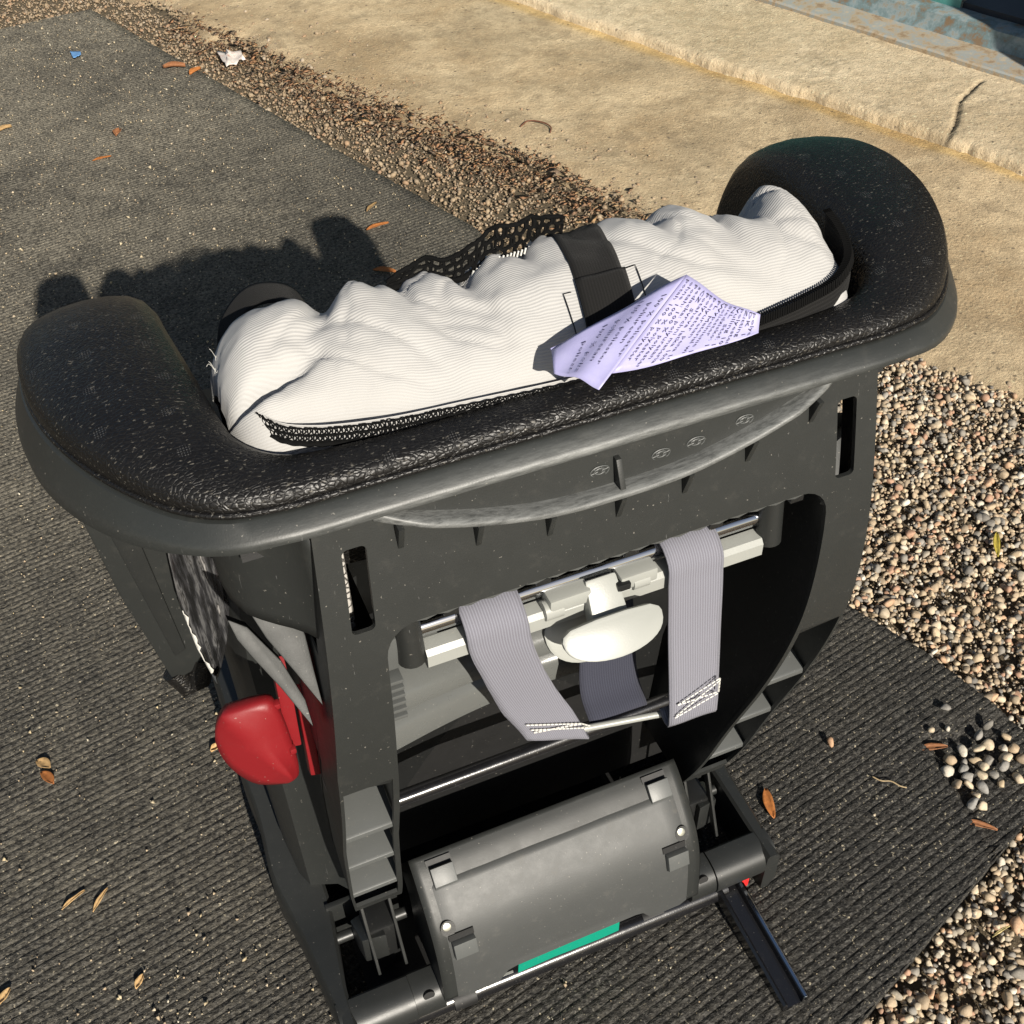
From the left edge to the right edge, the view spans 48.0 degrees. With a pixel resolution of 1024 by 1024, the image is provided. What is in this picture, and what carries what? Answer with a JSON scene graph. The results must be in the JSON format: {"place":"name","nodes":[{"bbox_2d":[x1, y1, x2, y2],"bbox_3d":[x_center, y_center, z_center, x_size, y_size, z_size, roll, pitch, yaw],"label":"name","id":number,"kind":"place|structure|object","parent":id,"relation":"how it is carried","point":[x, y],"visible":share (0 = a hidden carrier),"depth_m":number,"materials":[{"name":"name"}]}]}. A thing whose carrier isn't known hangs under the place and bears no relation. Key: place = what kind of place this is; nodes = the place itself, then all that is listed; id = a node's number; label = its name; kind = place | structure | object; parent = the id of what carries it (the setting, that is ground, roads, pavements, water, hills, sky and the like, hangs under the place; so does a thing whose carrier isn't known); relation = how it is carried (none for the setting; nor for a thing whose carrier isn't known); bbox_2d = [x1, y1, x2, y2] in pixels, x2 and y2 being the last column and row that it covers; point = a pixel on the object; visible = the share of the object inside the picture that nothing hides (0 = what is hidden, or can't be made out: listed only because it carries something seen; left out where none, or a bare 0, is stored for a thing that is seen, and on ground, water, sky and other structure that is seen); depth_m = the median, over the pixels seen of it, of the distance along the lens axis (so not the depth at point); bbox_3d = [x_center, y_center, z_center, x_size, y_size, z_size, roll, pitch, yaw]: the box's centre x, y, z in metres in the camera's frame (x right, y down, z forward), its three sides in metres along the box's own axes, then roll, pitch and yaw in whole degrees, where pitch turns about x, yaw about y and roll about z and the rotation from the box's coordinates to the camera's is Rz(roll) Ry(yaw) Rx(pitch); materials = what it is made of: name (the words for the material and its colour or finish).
{"place":"outdoors","nodes":[
{"label":"outdoors","id":0,"kind":"place"},
{"bbox_2d":[0,0,1023,1023],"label":"ground","id":1,"kind":"structure","parent":0,"point":[468,216],"depth_m":1.80,"materials":[{"name":"beige gravel"}]},
{"bbox_2d":[0,0,704,252],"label":"grit","id":2,"kind":"object","parent":1,"relation":"on","point":[457,188],"visible":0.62,"depth_m":2.68,"materials":[{"name":"gravel"}]},
{"bbox_2d":[217,49,245,66],"bbox_3d":[-0.716,-1.166,2.935,0.059,0.020,0.105,-17,46,-16],"label":"paper scrap","id":3,"kind":"object","parent":2,"relation":"on","point":[228,57],"visible":1,"depth_m":2.93,"materials":[{"name":"white paper"}]},
{"bbox_2d":[138,6,652,229],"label":"leaf litter","id":4,"kind":"object","parent":2,"relation":"on","point":[552,167],"visible":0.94,"depth_m":2.64,"materials":[{"name":"dry leaves"}]},
{"bbox_2d":[0,9,1023,1023],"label":"floor mat","id":5,"kind":"object","parent":1,"relation":"on","point":[855,723],"visible":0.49,"depth_m":1.41,"materials":[{"name":"rubber"}]},
{"bbox_2d":[0,987,10,1003],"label":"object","id":6,"kind":"object","parent":5,"relation":"on","point":[4,994],"visible":1,"depth_m":1.20,"materials":[{"name":"brown plant"}]},
{"bbox_2d":[0,124,11,130],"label":"dry leaf","id":7,"kind":"object","parent":5,"relation":"on","point":[5,126],"visible":1,"depth_m":2.65,"materials":[{"name":"plant"}]},
{"bbox_2d":[36,757,50,767],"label":"dry leaf","id":8,"kind":"object","parent":5,"relation":"on","point":[43,762],"visible":1,"depth_m":1.40,"materials":[{"name":"beige plant"}]},
{"bbox_2d":[40,771,53,783],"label":"dry leaf","id":9,"kind":"object","parent":5,"relation":"on","point":[47,776],"visible":1,"depth_m":1.39,"materials":[{"name":"brown plant"}]},
{"bbox_2d":[61,890,84,909],"bbox_3d":[-0.487,0.429,1.274,0.005,0.003,0.030,31,52,29],"label":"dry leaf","id":10,"kind":"object","parent":5,"relation":"on","point":[70,900],"visible":1,"depth_m":1.27,"materials":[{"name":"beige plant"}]},
{"bbox_2d":[70,50,80,57],"bbox_3d":[-1.117,-1.175,2.946,0.025,0.005,0.051,-17,46,-16],"label":"plastic scrap","id":11,"kind":"object","parent":5,"relation":"on","point":[74,54],"visible":1,"depth_m":2.95,"materials":[{"name":"blue plastic"}]},
{"bbox_2d":[93,887,107,911],"bbox_3d":[-0.457,0.428,1.273,0.006,0.003,0.030,12,46,14],"label":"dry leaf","id":12,"kind":"object","parent":5,"relation":"on","point":[98,899],"visible":1,"depth_m":1.27,"materials":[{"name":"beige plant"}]},
{"bbox_2d":[92,155,110,160],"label":"dry leaf","id":13,"kind":"object","parent":5,"relation":"on","point":[100,157],"visible":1,"depth_m":2.54,"materials":[{"name":"brown plant"}]},
{"bbox_2d":[112,127,120,135],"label":"dry leaf","id":14,"kind":"object","parent":5,"relation":"on","point":[116,131],"visible":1,"depth_m":2.63,"materials":[{"name":"brown plant"}]},
{"bbox_2d":[134,973,143,988],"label":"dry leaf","id":15,"kind":"object","parent":5,"relation":"on","point":[138,981],"visible":1,"depth_m":1.21,"materials":[{"name":"brown plant"}]},
{"bbox_2d":[163,61,185,68],"bbox_3d":[-0.845,-1.118,2.877,0.055,0.012,0.022,-5,44,-3],"label":"dry leaf","id":16,"kind":"object","parent":5,"relation":"on","point":[174,64],"visible":1,"depth_m":2.88,"materials":[{"name":"brown plant"}]},
{"bbox_2d":[189,66,200,74],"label":"dry leaf","id":17,"kind":"object","parent":5,"relation":"on","point":[192,70],"visible":1,"depth_m":2.86,"materials":[{"name":"orange plant"}]},
{"bbox_2d":[210,743,217,751],"bbox_3d":[-0.363,0.288,1.413,0.015,0.006,0.011,-17,46,-16],"label":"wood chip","id":18,"kind":"object","parent":5,"relation":"on","point":[213,747],"visible":0.63,"depth_m":1.41,"materials":[{"name":"beige plant"}]},
{"bbox_2d":[366,202,376,210],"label":"dry leaf","id":19,"kind":"object","parent":5,"relation":"on","point":[371,205],"visible":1,"depth_m":2.36,"materials":[{"name":"plant"}]},
{"bbox_2d":[366,222,388,229],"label":"dry leaf","id":20,"kind":"object","parent":5,"relation":"on","point":[375,225],"visible":1,"depth_m":2.31,"materials":[{"name":"orange plant"}]},
{"bbox_2d":[373,266,395,271],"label":"dry leaf","id":21,"kind":"object","parent":5,"relation":"on","point":[384,268],"visible":0.94,"depth_m":2.19,"materials":[{"name":"brown plant"}]},
{"bbox_2d":[15,136,957,1023],"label":"child car seat","id":22,"kind":"object","parent":5,"relation":"on","point":[479,582],"visible":1,"depth_m":0.73,"materials":[{"name":"grey plastic"}]},
{"bbox_2d":[0,10,997,1023],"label":"sand grains","id":23,"kind":"object","parent":5,"relation":"on","point":[189,337],"visible":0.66,"depth_m":2.29,"materials":[{"name":"sand"}]},
{"bbox_2d":[762,788,774,818],"bbox_3d":[0.299,0.339,1.341,0.012,0.004,0.040,-6,44,-4],"label":"dry leaf","id":24,"kind":"object","parent":5,"relation":"on","point":[768,801],"visible":1,"depth_m":1.34,"materials":[{"name":"orange plant"}]},
{"bbox_2d":[827,736,833,747],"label":"pebble","id":25,"kind":"object","parent":5,"relation":"on","point":[830,741],"visible":1,"depth_m":1.40,"materials":[{"name":"stone"}]},
{"bbox_2d":[872,776,906,787],"bbox_3d":[0.446,0.319,1.361,0.041,0.003,0.004,14,46,15],"label":"twig","id":26,"kind":"object","parent":5,"relation":"on","point":[889,781],"visible":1,"depth_m":1.36,"materials":[{"name":"beige wood"}]},
{"bbox_2d":[928,727,934,732],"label":"pebble","id":27,"kind":"object","parent":5,"relation":"on","point":[931,729],"visible":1,"depth_m":1.41,"materials":[{"name":"stone"}]},
{"bbox_2d":[924,743,947,749],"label":"dry leaf","id":28,"kind":"object","parent":5,"relation":"on","point":[932,746],"visible":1,"depth_m":1.40,"materials":[{"name":"brown plant"}]},
{"bbox_2d":[940,703,950,710],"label":"pebble","id":29,"kind":"object","parent":5,"relation":"on","point":[945,706],"visible":1,"depth_m":1.43,"materials":[{"name":"stone"}]},
{"bbox_2d":[940,765,953,777],"bbox_3d":[0.521,0.310,1.376,0.016,0.011,0.015,0,44,2],"label":"pebble","id":30,"kind":"object","parent":5,"relation":"on","point":[947,771],"visible":1,"depth_m":1.37,"materials":[{"name":"stone"}]},
{"bbox_2d":[943,754,956,765],"bbox_3d":[0.528,0.299,1.386,0.013,0.012,0.016,-17,46,-16],"label":"pebble","id":31,"kind":"object","parent":5,"relation":"on","point":[949,759],"visible":1,"depth_m":1.38,"materials":[{"name":"stone"}]},
{"bbox_2d":[951,779,961,788],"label":"pebble","id":32,"kind":"object","parent":5,"relation":"on","point":[956,783],"visible":1,"depth_m":1.36,"materials":[{"name":"stone"}]},
{"bbox_2d":[957,743,966,756],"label":"pebble","id":33,"kind":"object","parent":5,"relation":"on","point":[962,749],"visible":1,"depth_m":1.39,"materials":[{"name":"stone"}]},
{"bbox_2d":[958,764,968,773],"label":"pebble","id":34,"kind":"object","parent":5,"relation":"on","point":[963,768],"visible":1,"depth_m":1.37,"materials":[{"name":"stone"}]},
{"bbox_2d":[960,758,966,764],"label":"pebble","id":35,"kind":"object","parent":5,"relation":"on","point":[964,761],"visible":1,"depth_m":1.38,"materials":[{"name":"stone"}]},
{"bbox_2d":[961,771,973,781],"bbox_3d":[0.541,0.315,1.369,0.013,0.013,0.016,16,47,17],"label":"pebble","id":36,"kind":"object","parent":5,"relation":"on","point":[965,775],"visible":1,"depth_m":1.36,"materials":[{"name":"stone"}]},
{"bbox_2d":[964,780,973,788],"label":"pebble","id":37,"kind":"object","parent":5,"relation":"on","point":[968,783],"visible":1,"depth_m":1.36,"materials":[{"name":"stone"}]},
{"bbox_2d":[966,797,978,809],"bbox_3d":[0.538,0.339,1.343,0.010,0.014,0.018,24,50,24],"label":"pebble","id":38,"kind":"object","parent":5,"relation":"on","point":[971,804],"visible":1,"depth_m":1.34,"materials":[{"name":"stone"}]},
{"bbox_2d":[968,757,981,764],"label":"pebble","id":39,"kind":"object","parent":5,"relation":"on","point":[975,760],"visible":1,"depth_m":1.38,"materials":[{"name":"stone"}]},
{"bbox_2d":[971,792,980,797],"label":"pebble","id":40,"kind":"object","parent":5,"relation":"on","point":[976,794],"visible":1,"depth_m":1.35,"materials":[{"name":"stone"}]},
{"bbox_2d":[974,730,982,739],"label":"pebble","id":41,"kind":"object","parent":5,"relation":"on","point":[978,734],"visible":1,"depth_m":1.41,"materials":[{"name":"stone"}]},
{"bbox_2d":[973,744,985,751],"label":"pebble","id":42,"kind":"object","parent":5,"relation":"on","point":[979,747],"visible":1,"depth_m":1.39,"materials":[{"name":"stone"}]},
{"bbox_2d":[976,770,987,779],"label":"pebble","id":43,"kind":"object","parent":5,"relation":"on","point":[982,775],"visible":1,"depth_m":1.36,"materials":[{"name":"stone"}]},
{"bbox_2d":[977,801,986,810],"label":"pebble","id":44,"kind":"object","parent":5,"relation":"on","point":[982,805],"visible":1,"depth_m":1.34,"materials":[{"name":"stone"}]},
{"bbox_2d":[976,780,988,793],"bbox_3d":[0.557,0.325,1.359,0.012,0.011,0.017,-17,46,-16],"label":"pebble","id":45,"kind":"object","parent":5,"relation":"on","point":[981,786],"visible":1,"depth_m":1.36,"materials":[{"name":"stone"}]},
{"bbox_2d":[978,762,988,770],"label":"pebble","id":46,"kind":"object","parent":5,"relation":"on","point":[983,766],"visible":1,"depth_m":1.37,"materials":[{"name":"stone"}]},
{"bbox_2d":[971,819,997,830],"bbox_3d":[0.539,0.360,1.325,0.040,0.004,0.008,11,45,13],"label":"dry leaf","id":47,"kind":"object","parent":5,"relation":"on","point":[978,823],"visible":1,"depth_m":1.32,"materials":[{"name":"brown plant"}]},
{"bbox_2d":[981,738,993,750],"bbox_3d":[0.582,0.284,1.403,0.016,0.010,0.015,-17,46,-16],"label":"pebble","id":48,"kind":"object","parent":5,"relation":"on","point":[988,743],"visible":1,"depth_m":1.40,"materials":[{"name":"stone"}]},
{"bbox_2d":[982,720,993,729],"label":"pebble","id":49,"kind":"object","parent":5,"relation":"on","point":[988,725],"visible":1,"depth_m":1.42,"materials":[{"name":"stone"}]},
{"bbox_2d":[983,755,993,765],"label":"pebble","id":50,"kind":"object","parent":5,"relation":"on","point":[988,760],"visible":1,"depth_m":1.38,"materials":[{"name":"stone"}]},
{"bbox_2d":[988,770,998,778],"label":"pebble","id":51,"kind":"object","parent":5,"relation":"on","point":[993,774],"visible":1,"depth_m":1.36,"materials":[{"name":"stone"}]},
{"bbox_2d":[997,780,1003,786],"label":"pebble","id":52,"kind":"object","parent":5,"relation":"on","point":[1000,783],"visible":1,"depth_m":1.36,"materials":[{"name":"stone"}]},
{"bbox_2d":[998,744,1007,752],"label":"pebble","id":53,"kind":"object","parent":5,"relation":"on","point":[1003,748],"visible":1,"depth_m":1.40,"materials":[{"name":"stone"}]},
{"bbox_2d":[998,760,1009,771],"bbox_3d":[0.588,0.304,1.374,0.010,0.010,0.014,27,51,26],"label":"pebble","id":54,"kind":"object","parent":5,"relation":"on","point":[1004,765],"visible":1,"depth_m":1.37,"materials":[{"name":"stone"}]},
{"bbox_2d":[998,752,1012,762],"bbox_3d":[0.596,0.296,1.387,0.016,0.013,0.014,-17,46,-16],"label":"pebble","id":55,"kind":"object","parent":5,"relation":"on","point":[1006,756],"visible":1,"depth_m":1.38,"materials":[{"name":"stone"}]},
{"bbox_2d":[1001,732,1010,741],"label":"pebble","id":56,"kind":"object","parent":5,"relation":"on","point":[1006,737],"visible":1,"depth_m":1.41,"materials":[{"name":"stone"}]},
{"bbox_2d":[1008,743,1019,752],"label":"pebble","id":57,"kind":"object","parent":5,"relation":"on","point":[1013,747],"visible":1,"depth_m":1.39,"materials":[{"name":"stone"}]},
{"bbox_2d":[1012,772,1023,783],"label":"pebble","id":58,"kind":"object","parent":5,"relation":"on","point":[1018,778],"visible":1,"depth_m":1.36,"materials":[{"name":"stone"}]},
{"bbox_2d":[1015,753,1023,763],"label":"pebble","id":59,"kind":"object","parent":5,"relation":"on","point":[1019,758],"visible":1,"depth_m":1.39,"materials":[{"name":"stone"}]},
{"bbox_2d":[962,0,1023,24],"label":"building","id":60,"kind":"structure","parent":1,"relation":"on","point":[1010,10],"depth_m":2.82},
{"bbox_2d":[755,0,1023,84],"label":"door threshold","id":61,"kind":"object","parent":60,"relation":"attached to","point":[953,31],"depth_m":2.85,"materials":[{"name":"metal"}]},
{"bbox_2d":[932,0,961,8],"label":"door leaf","id":62,"kind":"structure","parent":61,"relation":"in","point":[954,3],"depth_m":2.86,"materials":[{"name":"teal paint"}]},
{"bbox_2d":[962,0,1023,24],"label":"doorway","id":63,"kind":"structure","parent":60,"relation":"in","point":[1008,10],"depth_m":2.82,"materials":[{"name":"black"}]},
{"bbox_2d":[120,0,1023,405],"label":"pavement","id":64,"kind":"structure","parent":0,"point":[684,124],"depth_m":2.68,"materials":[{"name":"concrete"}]},
{"bbox_2d":[520,120,551,132],"bbox_3d":[0.060,-0.882,2.626,0.077,0.006,0.036,17,47,18],"label":"twig","id":65,"kind":"object","parent":64,"relation":"on","point":[537,121],"visible":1,"depth_m":2.63,"materials":[{"name":"brown wood"}]},
{"bbox_2d":[510,0,1023,175],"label":"doorstep","id":66,"kind":"object","parent":64,"relation":"on","point":[947,104],"visible":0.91,"depth_m":2.79,"materials":[{"name":"concrete"}]},
{"bbox_2d":[838,355,1023,1023],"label":"gravel","id":67,"kind":"structure","parent":0,"point":[1013,973],"depth_m":1.63,"materials":[{"name":"beige gravel"}]},
{"bbox_2d":[993,531,999,555],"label":"dry leaf","id":68,"kind":"object","parent":67,"relation":"on","point":[996,540],"visible":1,"depth_m":1.65,"materials":[{"name":"yellow plant"}]},
{"bbox_2d":[992,925,1009,937],"bbox_3d":[0.526,0.451,1.237,0.026,0.002,0.005,-17,46,-16],"label":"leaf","id":69,"kind":"object","parent":67,"relation":"on","point":[999,931],"visible":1,"depth_m":1.24,"materials":[{"name":"beige plant"}]}
]}

